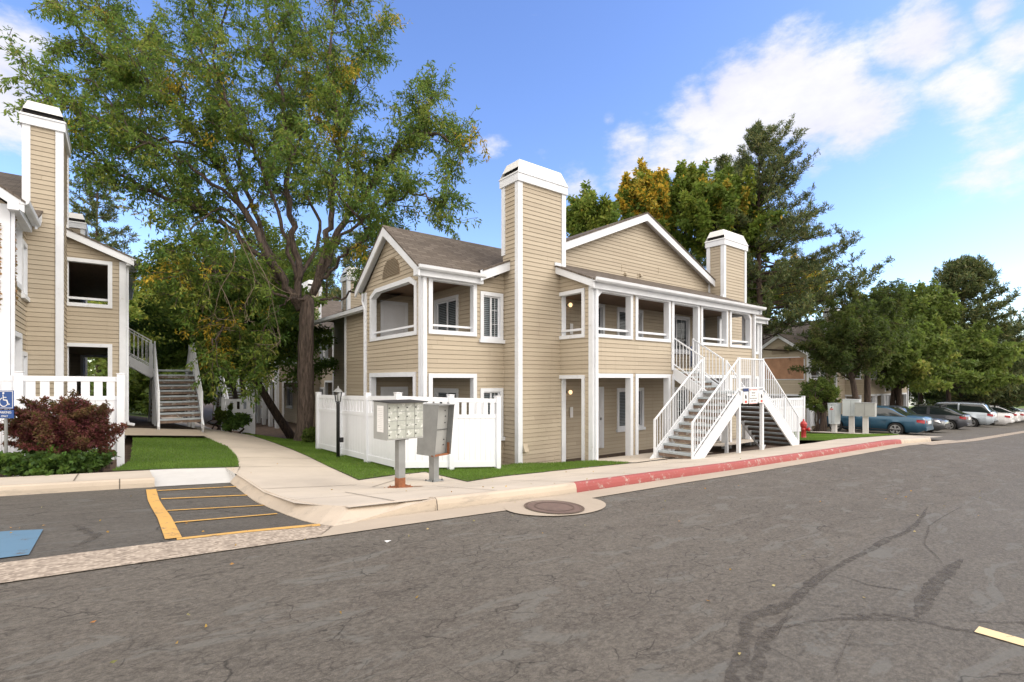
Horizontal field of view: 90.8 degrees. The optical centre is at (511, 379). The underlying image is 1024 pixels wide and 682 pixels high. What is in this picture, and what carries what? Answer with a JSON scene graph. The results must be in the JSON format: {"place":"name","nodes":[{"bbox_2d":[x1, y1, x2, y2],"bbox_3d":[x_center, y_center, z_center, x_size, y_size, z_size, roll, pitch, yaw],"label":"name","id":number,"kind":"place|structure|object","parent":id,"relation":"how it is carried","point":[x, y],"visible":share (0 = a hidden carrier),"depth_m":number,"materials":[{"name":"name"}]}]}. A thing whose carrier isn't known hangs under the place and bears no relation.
{"place":"outdoors","nodes":[
{"label":"outdoors","id":0,"kind":"place"},
{"bbox_2d":[0,483,310,562],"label":"parking stalls","id":1,"kind":"object","parent":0,"point":[136,523],"visible":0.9,"depth_m":5.82,"materials":[{"name":"asphalt"}]},
{"bbox_2d":[0,529,42,557],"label":"blue stall paint","id":2,"kind":"object","parent":1,"relation":"on","point":[17,542],"visible":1,"depth_m":4.56,"materials":[{"name":"blue paint"}]},
{"bbox_2d":[146,486,320,539],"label":"yellow stall lines","id":3,"kind":"object","parent":1,"relation":"on","point":[167,525],"visible":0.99,"depth_m":5.64,"materials":[{"name":"paint"}]},
{"bbox_2d":[0,417,938,506],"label":"sidewalk","id":4,"kind":"structure","parent":0,"point":[298,474],"depth_m":9.29,"materials":[{"name":"concrete"}]},
{"bbox_2d":[126,415,197,429],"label":"porch slab","id":5,"kind":"structure","parent":4,"relation":"on","point":[140,422],"depth_m":18.04,"materials":[{"name":"beige concrete"}]},
{"bbox_2d":[150,467,235,486],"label":"ramp slab","id":6,"kind":"structure","parent":4,"relation":"on","point":[183,476],"depth_m":9.12,"materials":[{"name":"concrete"}]},
{"bbox_2d":[207,403,233,429],"bbox_3d":[-11.315,1.475,19.454,1.160,1.160,0.893,0,0,-7],"label":"garden plant","id":7,"kind":"object","parent":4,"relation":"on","point":[219,415],"visible":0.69,"depth_m":19.31,"materials":[{"name":"green plant"}]},
{"bbox_2d":[220,409,251,432],"bbox_3d":[-10.088,1.544,18.440,1.046,0.961,1.085,0,0,-38],"label":"garden plant","id":8,"kind":"object","parent":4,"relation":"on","point":[236,421],"visible":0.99,"depth_m":18.26,"materials":[{"name":"green plant"}]},
{"bbox_2d":[373,399,427,487],"bbox_3d":[-1.817,1.044,8.229,0.690,1.418,0.560,0,0,-43],"label":"cluster mailbox","id":9,"kind":"object","parent":4,"relation":"on","point":[399,422],"visible":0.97,"depth_m":8.14,"materials":[{"name":"metal"}]},
{"bbox_2d":[388,430,396,438],"bbox_3d":[-1.877,0.864,7.939,0.153,0.134,0.018,0,0,-43],"label":"mail door","id":10,"kind":"structure","parent":9,"relation":"in","point":[392,434],"depth_m":7.94,"materials":[{"name":"grey metal"}]},
{"bbox_2d":[388,421,396,429],"bbox_3d":[-1.877,0.722,7.939,0.153,0.134,0.018,0,0,-43],"label":"mail door","id":11,"kind":"structure","parent":9,"relation":"in","point":[392,425],"depth_m":7.94,"materials":[{"name":"grey metal"}]},
{"bbox_2d":[388,412,396,420],"bbox_3d":[-1.877,0.580,7.939,0.153,0.134,0.018,0,0,-43],"label":"mail door","id":12,"kind":"structure","parent":9,"relation":"in","point":[392,416],"depth_m":7.94,"materials":[{"name":"grey metal"}]},
{"bbox_2d":[397,429,405,438],"bbox_3d":[-1.760,0.864,8.047,0.153,0.134,0.018,0,0,-43],"label":"mail door","id":13,"kind":"structure","parent":9,"relation":"in","point":[400,433],"depth_m":8.05,"materials":[{"name":"grey metal"}]},
{"bbox_2d":[397,421,405,429],"bbox_3d":[-1.760,0.722,8.047,0.153,0.134,0.018,0,0,-43],"label":"mail door","id":14,"kind":"structure","parent":9,"relation":"in","point":[400,424],"depth_m":8.05,"materials":[{"name":"grey metal"}]},
{"bbox_2d":[397,412,405,420],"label":"mail door","id":15,"kind":"structure","parent":9,"relation":"in","point":[400,415],"depth_m":8.05,"materials":[{"name":"grey metal"}]},
{"bbox_2d":[417,403,454,481],"bbox_3d":[-1.438,1.180,9.499,0.605,1.452,0.420,0,0,37],"label":"cluster mailbox","id":16,"kind":"object","parent":4,"relation":"on","point":[434,443],"visible":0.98,"depth_m":9.44,"materials":[{"name":"metal"}]},
{"bbox_2d":[593,451,712,461],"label":"porch slab","id":17,"kind":"structure","parent":4,"relation":"on","point":[640,457],"depth_m":13.66,"materials":[{"name":"concrete"}]},
{"bbox_2d":[0,391,940,481],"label":"ground","id":18,"kind":"structure","parent":0,"point":[266,430],"depth_m":17.65,"materials":[{"name":"green plant"}]},
{"bbox_2d":[0,390,13,476],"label":"accessible parking sign","id":19,"kind":"object","parent":18,"relation":"on","point":[6,400],"visible":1,"depth_m":8.56,"materials":[{"name":"metal"}]},
{"bbox_2d":[0,442,119,476],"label":"green shrub","id":20,"kind":"object","parent":18,"relation":"on","point":[31,462],"visible":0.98,"depth_m":8.73,"materials":[{"name":"green plant"}]},
{"bbox_2d":[0,371,124,475],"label":"vinyl fence","id":21,"kind":"object","parent":18,"relation":"on","point":[116,403],"visible":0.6,"depth_m":10.07,"materials":[{"name":"white plastic"}]},
{"bbox_2d":[0,389,128,462],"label":"red shrub","id":22,"kind":"object","parent":18,"relation":"on","point":[80,423],"visible":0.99,"depth_m":9.01,"materials":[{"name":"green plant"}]},
{"bbox_2d":[0,100,139,437],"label":"apartment building","id":23,"kind":"structure","parent":18,"relation":"on","point":[53,322],"depth_m":12.71,"materials":[{"name":"paint"}]},
{"bbox_2d":[0,217,17,305],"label":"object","id":24,"kind":"object","parent":23,"relation":"attached to","point":[16,264],"visible":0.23,"depth_m":10.75,"materials":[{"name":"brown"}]},
{"bbox_2d":[20,239,29,301],"bbox_3d":[-11.693,-2.605,12.061,0.185,1.390,0.840,0,0,-38],"label":"window","id":25,"kind":"structure","parent":23,"relation":"in","point":[24,295],"depth_m":12.29,"materials":[{"name":"white glass"}]},
{"bbox_2d":[23,351,27,395],"bbox_3d":[-11.709,0.035,12.049,0.145,1.410,0.760,0,0,-38],"label":"window","id":26,"kind":"structure","parent":23,"relation":"in","point":[25,354],"depth_m":12.30,"materials":[{"name":"white glass"}]},
{"bbox_2d":[0,477,154,495],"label":"stall kerb","id":27,"kind":"structure","parent":18,"relation":"on","point":[55,487],"depth_m":7.64,"materials":[{"name":"concrete"}]},
{"bbox_2d":[92,448,117,472],"bbox_3d":[-8.153,1.603,9.998,0.545,0.661,0.829,0,0,-38],"label":"green shrub","id":28,"kind":"object","parent":18,"relation":"on","point":[107,466],"visible":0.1,"depth_m":10.05,"materials":[{"name":"green plant"}]},
{"bbox_2d":[87,277,187,374],"bbox_3d":[-25.883,-2.687,35.487,11.488,10.177,11.162,0,0,-38],"label":"leafy tree","id":29,"kind":"object","parent":18,"relation":"on","point":[134,313],"visible":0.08,"depth_m":33.50,"materials":[{"name":"green plant"}]},
{"bbox_2d":[90,357,216,414],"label":"leafy tree","id":30,"kind":"object","parent":18,"relation":"on","point":[139,383],"visible":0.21,"depth_m":28.95,"materials":[{"name":"green plant"}]},
{"bbox_2d":[129,328,203,431],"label":"staircase","id":31,"kind":"structure","parent":18,"relation":"on","point":[164,390],"depth_m":16.93,"materials":[{"name":"wood"}]},
{"bbox_2d":[125,428,207,435],"bbox_3d":[-10.218,1.520,14.794,2.050,0.227,1.900,0,0,-38],"label":"stair landing pad","id":32,"kind":"object","parent":18,"relation":"on","point":[162,432],"visible":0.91,"depth_m":14.74,"materials":[{"name":"concrete"}]},
{"bbox_2d":[133,235,206,411],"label":"leafy tree","id":33,"kind":"object","parent":18,"relation":"on","point":[145,294],"visible":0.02,"depth_m":41.01,"materials":[{"name":"green plant"}]},
{"bbox_2d":[169,329,248,434],"bbox_3d":[-14.423,-0.815,25.117,5.029,7.038,4.724,0,0,-20],"label":"tree","id":34,"kind":"object","parent":18,"relation":"on","point":[234,395],"depth_m":24.36,"materials":[{"name":"green plant"}]},
{"bbox_2d":[213,376,252,413],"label":"staircase","id":35,"kind":"structure","parent":18,"relation":"on","point":[227,395],"depth_m":32.24,"materials":[{"name":"concrete"}]},
{"bbox_2d":[129,224,339,438],"bbox_3d":[-11.224,-1.626,21.434,9.304,8.643,7.220,0,0,-38],"label":"leaning tree","id":36,"kind":"object","parent":18,"relation":"on","point":[175,354],"visible":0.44,"depth_m":20.04,"materials":[{"name":"green plant"}]},
{"bbox_2d":[221,397,254,436],"bbox_3d":[-11.393,1.575,20.659,1.250,1.835,2.550,0,0,-38],"label":"vinyl fence","id":37,"kind":"object","parent":18,"relation":"on","point":[245,407],"visible":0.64,"depth_m":19.83,"materials":[{"name":"white plastic"}]},
{"bbox_2d":[186,206,339,295],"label":"leafy tree","id":38,"kind":"object","parent":18,"relation":"on","point":[274,241],"visible":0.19,"depth_m":49.06,"materials":[{"name":"green plant"}]},
{"bbox_2d":[246,280,341,428],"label":"apartment building","id":39,"kind":"structure","parent":18,"relation":"on","point":[284,400],"depth_m":30.66,"materials":[{"name":"paint"}]},
{"bbox_2d":[286,387,292,408],"bbox_3d":[-15.266,1.225,34.974,0.385,1.490,1.510,0,0,-38],"label":"window","id":40,"kind":"structure","parent":39,"relation":"in","point":[289,394],"depth_m":35.07,"materials":[{"name":"grey glass"}]},
{"bbox_2d":[309,246,340,300],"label":"pine tree","id":41,"kind":"object","parent":18,"relation":"on","point":[330,283],"visible":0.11,"depth_m":51.58,"materials":[{"name":"green plant"}]},
{"bbox_2d":[230,474,435,525],"bbox_3d":[-2.955,1.645,7.540,1.500,0.459,4.970,0,0,-38],"label":"walk edge","id":42,"kind":"object","parent":18,"relation":"on","point":[331,515],"visible":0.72,"depth_m":5.87,"materials":[{"name":"concrete"}]},
{"bbox_2d":[324,228,369,300],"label":"tree","id":43,"kind":"object","parent":18,"relation":"on","point":[345,263],"visible":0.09,"depth_m":43.34,"materials":[{"name":"green plant"}]},
{"bbox_2d":[315,392,500,469],"bbox_3d":[-3.016,1.336,13.804,3.010,2.136,5.340,0,0,-38],"label":"vinyl fence","id":44,"kind":"object","parent":18,"relation":"on","point":[476,439],"visible":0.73,"depth_m":12.33,"materials":[{"name":"white plastic"}]},
{"bbox_2d":[429,482,576,510],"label":"kerb","id":45,"kind":"structure","parent":18,"relation":"on","point":[472,499],"depth_m":6.77,"materials":[{"name":"concrete"}]},
{"bbox_2d":[314,159,769,472],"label":"apartment building","id":46,"kind":"structure","parent":18,"relation":"on","point":[551,334],"depth_m":14.55,"materials":[{"name":"paint"}]},
{"bbox_2d":[434,294,458,330],"bbox_3d":[-1.836,-1.415,15.020,0.345,2.030,1.380,0,0,-38],"label":"sliding door","id":47,"kind":"structure","parent":46,"relation":"in","point":[446,311],"depth_m":15.14,"materials":[{"name":"white plastic"}]},
{"bbox_2d":[434,388,458,402],"bbox_3d":[-1.836,1.265,15.020,0.345,2.030,1.380,0,0,-38],"label":"sliding door","id":48,"kind":"structure","parent":46,"relation":"in","point":[438,392],"depth_m":15.09,"materials":[{"name":"white glass"}]},
{"bbox_2d":[479,291,504,343],"bbox_3d":[-0.634,-1.705,14.001,0.840,1.390,0.385,0,0,-38],"label":"window","id":49,"kind":"structure","parent":46,"relation":"in","point":[491,304],"depth_m":13.96,"materials":[{"name":"white plastic"}]},
{"bbox_2d":[480,388,504,440],"bbox_3d":[-0.634,0.960,14.001,0.840,1.460,0.385,0,0,-38],"label":"window","id":50,"kind":"structure","parent":46,"relation":"in","point":[487,393],"depth_m":13.99,"materials":[{"name":"white plastic"}]},
{"bbox_2d":[598,304,604,333],"bbox_3d":[2.549,-1.455,16.504,1.060,2.070,0.345,0,0,-38],"label":"sliding door","id":51,"kind":"structure","parent":46,"relation":"in","point":[601,307],"depth_m":16.68,"materials":[{"name":"white plastic"}]},
{"bbox_2d":[617,307,642,336],"bbox_3d":[4.025,-1.720,17.628,1.470,1.480,0.385,0,0,-38],"label":"window","id":52,"kind":"structure","parent":46,"relation":"in","point":[621,312],"depth_m":17.53,"materials":[{"name":"white plastic"}]},
{"bbox_2d":[616,388,645,431],"bbox_3d":[4.041,1.025,17.640,1.510,1.490,0.385,0,0,-38],"label":"window","id":53,"kind":"structure","parent":46,"relation":"in","point":[620,391],"depth_m":17.48,"materials":[{"name":"white plastic"}]},
{"bbox_2d":[674,315,689,354],"bbox_3d":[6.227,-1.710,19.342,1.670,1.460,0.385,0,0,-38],"label":"door","id":54,"kind":"structure","parent":46,"relation":"in","point":[681,324],"depth_m":19.65,"materials":[{"name":"white plastic"}]},
{"bbox_2d":[675,387,688,419],"bbox_3d":[6.231,1.025,19.345,1.480,1.490,0.385,0,0,-38],"label":"window","id":55,"kind":"structure","parent":46,"relation":"in","point":[687,391],"depth_m":19.61,"materials":[{"name":"white plastic"}]},
{"bbox_2d":[87,360,1022,404],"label":"tree belt","id":56,"kind":"object","parent":18,"relation":"on","point":[89,374],"depth_m":105.70,"materials":[{"name":"green plant"}]},
{"bbox_2d":[129,406,1023,417],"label":"grass","id":57,"kind":"structure","parent":18,"relation":"on","point":[138,414],"depth_m":31.20,"materials":[{"name":"green plant"}]},
{"bbox_2d":[69,160,144,376],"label":"pine tree","id":58,"kind":"object","parent":57,"relation":"on","point":[99,235],"visible":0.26,"depth_m":43.95,"materials":[{"name":"green plant"}]},
{"bbox_2d":[702,152,731,263],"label":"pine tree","id":59,"kind":"object","parent":57,"relation":"on","point":[722,160],"visible":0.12,"depth_m":51.63,"materials":[{"name":"green plant"}]},
{"bbox_2d":[704,113,895,358],"bbox_3d":[18.960,-7.316,34.851,12.210,21.367,12.148,0,0,-38],"label":"pine tree","id":60,"kind":"object","parent":57,"relation":"on","point":[787,228],"visible":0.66,"depth_m":33.45,"materials":[{"name":"green plant"}]},
{"bbox_2d":[566,179,623,236],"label":"leafy tree","id":61,"kind":"object","parent":18,"relation":"on","point":[584,212],"visible":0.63,"depth_m":34.54,"materials":[{"name":"green plant"}]},
{"bbox_2d":[614,156,676,237],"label":"leafy tree","id":62,"kind":"object","parent":18,"relation":"on","point":[641,192],"visible":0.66,"depth_m":36.74,"materials":[{"name":"yellow plant"}]},
{"bbox_2d":[666,157,713,254],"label":"leafy tree","id":63,"kind":"object","parent":18,"relation":"on","point":[685,178],"visible":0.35,"depth_m":37.65,"materials":[{"name":"green plant"}]},
{"bbox_2d":[649,338,798,460],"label":"staircase","id":64,"kind":"structure","parent":18,"relation":"on","point":[764,424],"depth_m":14.47,"materials":[{"name":"metal"}]},
{"bbox_2d":[749,387,756,403],"bbox_3d":[6.843,0.450,14.318,0.450,0.460,0.011,0,0,-38],"label":"notice sign","id":65,"kind":"object","parent":64,"relation":"attached to","point":[752,395],"visible":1,"depth_m":14.31,"materials":[{"name":"white metal"}]},
{"bbox_2d":[673,162,787,260],"bbox_3d":[15.147,-6.023,36.187,7.002,19.033,7.648,0,0,16],"label":"leafy tree","id":66,"kind":"object","parent":18,"relation":"on","point":[703,211],"visible":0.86,"depth_m":34.36,"materials":[{"name":"green plant"}]},
{"bbox_2d":[574,439,901,492],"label":"red kerb","id":67,"kind":"structure","parent":18,"relation":"on","point":[601,483],"depth_m":9.91,"materials":[{"name":"paint"}]},
{"bbox_2d":[747,256,789,324],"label":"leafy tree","id":68,"kind":"object","parent":18,"relation":"on","point":[752,292],"visible":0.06,"depth_m":36.72,"materials":[{"name":"green plant"}]},
{"bbox_2d":[771,396,804,431],"bbox_3d":[12.205,1.681,22.618,4.000,1.926,0.150,0,0,-38],"label":"vinyl fence","id":69,"kind":"object","parent":18,"relation":"on","point":[798,404],"visible":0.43,"depth_m":23.21,"materials":[{"name":"white plastic"}]},
{"bbox_2d":[713,431,874,445],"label":"walk","id":70,"kind":"structure","parent":18,"relation":"on","point":[720,443],"depth_m":18.02,"materials":[{"name":"concrete"}]},
{"bbox_2d":[828,403,841,433],"bbox_3d":[14.975,1.791,23.438,0.430,1.410,0.420,0,0,-20],"label":"cluster mailbox","id":71,"kind":"object","parent":70,"relation":"on","point":[834,413],"visible":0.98,"depth_m":23.32,"materials":[{"name":"metal"}]},
{"bbox_2d":[842,399,861,433],"bbox_3d":[15.490,1.681,23.022,0.430,1.590,0.660,0,0,-44],"label":"cluster mailbox","id":72,"kind":"object","parent":70,"relation":"on","point":[848,407],"visible":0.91,"depth_m":22.96,"materials":[{"name":"metal"}]},
{"bbox_2d":[854,402,876,433],"bbox_3d":[15.613,1.722,22.294,0.430,1.430,0.760,0,0,-44],"label":"cluster mailbox","id":73,"kind":"object","parent":70,"relation":"on","point":[866,410],"visible":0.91,"depth_m":22.20,"materials":[{"name":"metal"}]},
{"bbox_2d":[772,250,839,319],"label":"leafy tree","id":74,"kind":"object","parent":18,"relation":"on","point":[819,312],"visible":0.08,"depth_m":44.54,"materials":[{"name":"green plant"}]},
{"bbox_2d":[798,375,839,431],"bbox_3d":[18.110,1.464,29.899,1.654,3.592,2.106,0,0,-38],"label":"hedge bush","id":75,"kind":"object","parent":18,"relation":"on","point":[816,427],"visible":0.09,"depth_m":29.95,"materials":[{"name":"green plant"}]},
{"bbox_2d":[803,376,841,431],"bbox_3d":[16.896,1.400,27.521,1.887,3.240,2.018,0,0,15],"label":"hedge bush","id":76,"kind":"object","parent":18,"relation":"on","point":[824,392],"visible":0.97,"depth_m":27.31,"materials":[{"name":"green plant"}]},
{"bbox_2d":[762,307,908,429],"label":"apartment building","id":77,"kind":"structure","parent":18,"relation":"on","point":[778,363],"depth_m":33.97,"materials":[{"name":"paint"}]},
{"bbox_2d":[787,298,911,430],"bbox_3d":[19.593,-0.785,29.002,5.192,7.807,4.948,0,0,-2],"label":"spreading tree","id":78,"kind":"object","parent":18,"relation":"on","point":[844,346],"visible":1,"depth_m":28.05,"materials":[{"name":"green plant"}]},
{"bbox_2d":[794,432,930,443],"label":"kerb","id":79,"kind":"structure","parent":18,"relation":"on","point":[916,440],"depth_m":18.80,"materials":[{"name":"concrete"}]},
{"bbox_2d":[810,275,922,402],"bbox_3d":[21.505,-1.638,31.377,5.424,9.634,6.036,0,0,26],"label":"spreading tree","id":80,"kind":"object","parent":18,"relation":"on","point":[890,298],"visible":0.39,"depth_m":30.08,"materials":[{"name":"green plant"}]},
{"bbox_2d":[848,317,985,405],"bbox_3d":[26.329,-0.796,34.984,7.891,8.422,9.160,0,0,8],"label":"spreading tree","id":81,"kind":"object","parent":18,"relation":"on","point":[921,360],"visible":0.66,"depth_m":32.47,"materials":[{"name":"green plant"}]},
{"bbox_2d":[896,277,969,402],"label":"spreading tree","id":82,"kind":"object","parent":18,"relation":"on","point":[923,299],"visible":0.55,"depth_m":44.27,"materials":[{"name":"green plant"}]},
{"bbox_2d":[909,254,1023,409],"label":"pine tree","id":83,"kind":"object","parent":18,"relation":"on","point":[968,276],"visible":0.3,"depth_m":44.78,"materials":[{"name":"green plant"}]},
{"bbox_2d":[112,431,898,480],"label":"grass lawn","id":84,"kind":"structure","parent":0,"point":[186,454],"depth_m":11.65,"materials":[{"name":"green plant"}]},
{"bbox_2d":[0,0,490,440],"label":"locust tree","id":85,"kind":"object","parent":84,"relation":"on","point":[120,69],"visible":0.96,"depth_m":16.74,"materials":[{"name":"green plant"}]},
{"bbox_2d":[300,426,315,442],"bbox_3d":[-6.859,1.973,17.947,1.372,0.770,1.161,0,0,-38],"label":"garden plant","id":86,"kind":"object","parent":84,"relation":"on","point":[309,434],"visible":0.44,"depth_m":17.48,"materials":[{"name":"green plant"}]},
{"bbox_2d":[333,386,343,456],"bbox_3d":[-4.472,1.094,12.993,0.255,1.875,0.217,0,0,-38],"label":"lamp post","id":87,"kind":"object","parent":84,"relation":"on","point":[339,439],"visible":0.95,"depth_m":12.96,"materials":[{"name":"black metal"}]},
{"bbox_2d":[10,456,980,662],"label":"fallen leaves","id":88,"kind":"object","parent":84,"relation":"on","point":[739,653],"visible":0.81,"depth_m":4.90,"materials":[{"name":"plant"}]},
{"bbox_2d":[800,419,809,437],"bbox_3d":[10.794,1.820,18.648,0.339,0.730,0.338,0,0,-3],"label":"fire hydrant","id":89,"kind":"object","parent":84,"relation":"on","point":[803,425],"visible":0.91,"depth_m":18.57,"materials":[{"name":"red metal"}]},
{"bbox_2d":[0,435,1023,681],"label":"road","id":90,"kind":"structure","parent":0,"point":[646,585],"depth_m":3.61,"materials":[{"name":"grey asphalt"}]},
{"bbox_2d":[0,525,332,582],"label":"aggregate gutter","id":91,"kind":"object","parent":90,"relation":"on","point":[46,566],"visible":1,"depth_m":4.21,"materials":[{"name":"beige concrete"}]},
{"bbox_2d":[504,497,605,515],"bbox_3d":[0.578,1.632,6.583,1.520,0.074,1.040,0,0,-38],"label":"manhole collar","id":92,"kind":"object","parent":90,"relation":"on","point":[588,504],"visible":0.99,"depth_m":6.58,"materials":[{"name":"concrete"}]},
{"bbox_2d":[524,500,584,513],"bbox_3d":[0.538,1.616,6.439,0.770,0.037,0.770,0,0,-38],"label":"manhole cover","id":93,"kind":"object","parent":92,"relation":"in","point":[554,506],"visible":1,"depth_m":6.42,"materials":[{"name":"metal"}]},
{"bbox_2d":[319,440,953,536],"bbox_3d":[8.057,1.994,12.848,25.502,0.996,0.459,0,0,-38],"label":"gutter pan","id":94,"kind":"object","parent":90,"relation":"on","point":[382,522],"visible":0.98,"depth_m":7.40,"materials":[{"name":"concrete"}]},
{"bbox_2d":[725,508,982,681],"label":"tire marks","id":95,"kind":"object","parent":90,"relation":"on","point":[736,678],"visible":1,"depth_m":3.46},
{"bbox_2d":[0,0,1023,370],"label":"sky","id":96,"kind":"structure","parent":0,"point":[913,110],"materials":[{"name":"blue"}]},
{"bbox_2d":[682,476,1023,681],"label":"newer asphalt","id":97,"kind":"structure","parent":0,"point":[985,582],"depth_m":3.59,"materials":[{"name":"grey asphalt"}]},
{"bbox_2d":[61,500,1023,680],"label":"road crack","id":98,"kind":"object","parent":97,"relation":"on","point":[836,662],"visible":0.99,"depth_m":4.89,"materials":[{"name":"black asphalt"}]},
{"bbox_2d":[974,626,1023,645],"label":"yellow road line","id":99,"kind":"object","parent":97,"relation":"on","point":[1000,635],"visible":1,"depth_m":3.22,"materials":[{"name":"paint"}]},
{"bbox_2d":[808,408,1023,445],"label":"parking lot","id":100,"kind":"structure","parent":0,"point":[966,432],"depth_m":27.52,"materials":[{"name":"grey asphalt"}]},
{"bbox_2d":[819,405,933,434],"bbox_3d":[19.039,2.066,26.659,2.020,1.449,4.792,0,0,-38],"label":"parked car","id":101,"kind":"object","parent":100,"relation":"on","point":[891,420],"visible":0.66,"depth_m":25.38,"materials":[{"name":"blue paint"}]},
{"bbox_2d":[861,405,949,432],"bbox_3d":[21.821,2.184,28.784,2.020,1.449,4.642,0,0,-38],"label":"parked car","id":102,"kind":"object","parent":100,"relation":"on","point":[939,424],"visible":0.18,"depth_m":27.02,"materials":[{"name":"paint"}]},
{"bbox_2d":[910,404,971,429],"bbox_3d":[26.663,2.363,32.657,2.020,1.525,4.442,0,0,-38],"label":"parked car","id":103,"kind":"object","parent":100,"relation":"on","point":[957,419],"visible":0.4,"depth_m":31.25,"materials":[{"name":"paint"}]},
{"bbox_2d":[933,401,997,426],"bbox_3d":[32.107,2.472,36.896,2.120,1.780,4.792,0,0,-38],"label":"parked car","id":104,"kind":"object","parent":100,"relation":"on","point":[980,413],"visible":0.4,"depth_m":35.26,"materials":[{"name":"silver metal"}]},
{"bbox_2d":[915,312,1023,401],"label":"spreading tree","id":105,"kind":"object","parent":100,"relation":"on","point":[978,349],"visible":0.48,"depth_m":39.20,"materials":[{"name":"green plant"}]},
{"bbox_2d":[922,431,1023,444],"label":"gutter","id":106,"kind":"object","parent":100,"relation":"on","point":[980,438],"visible":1,"depth_m":21.79,"materials":[{"name":"beige concrete"}]},
{"bbox_2d":[988,411,1014,424],"bbox_3d":[35.781,2.761,39.502,2.020,1.449,4.892,0,0,-38],"label":"parked car","id":107,"kind":"object","parent":100,"relation":"on","point":[1004,418],"visible":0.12,"depth_m":37.43,"materials":[{"name":"white paint"}]},
{"bbox_2d":[990,405,1020,421],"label":"parked car","id":108,"kind":"object","parent":100,"relation":"on","point":[997,408],"visible":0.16,"depth_m":40.17,"materials":[{"name":"white paint"}]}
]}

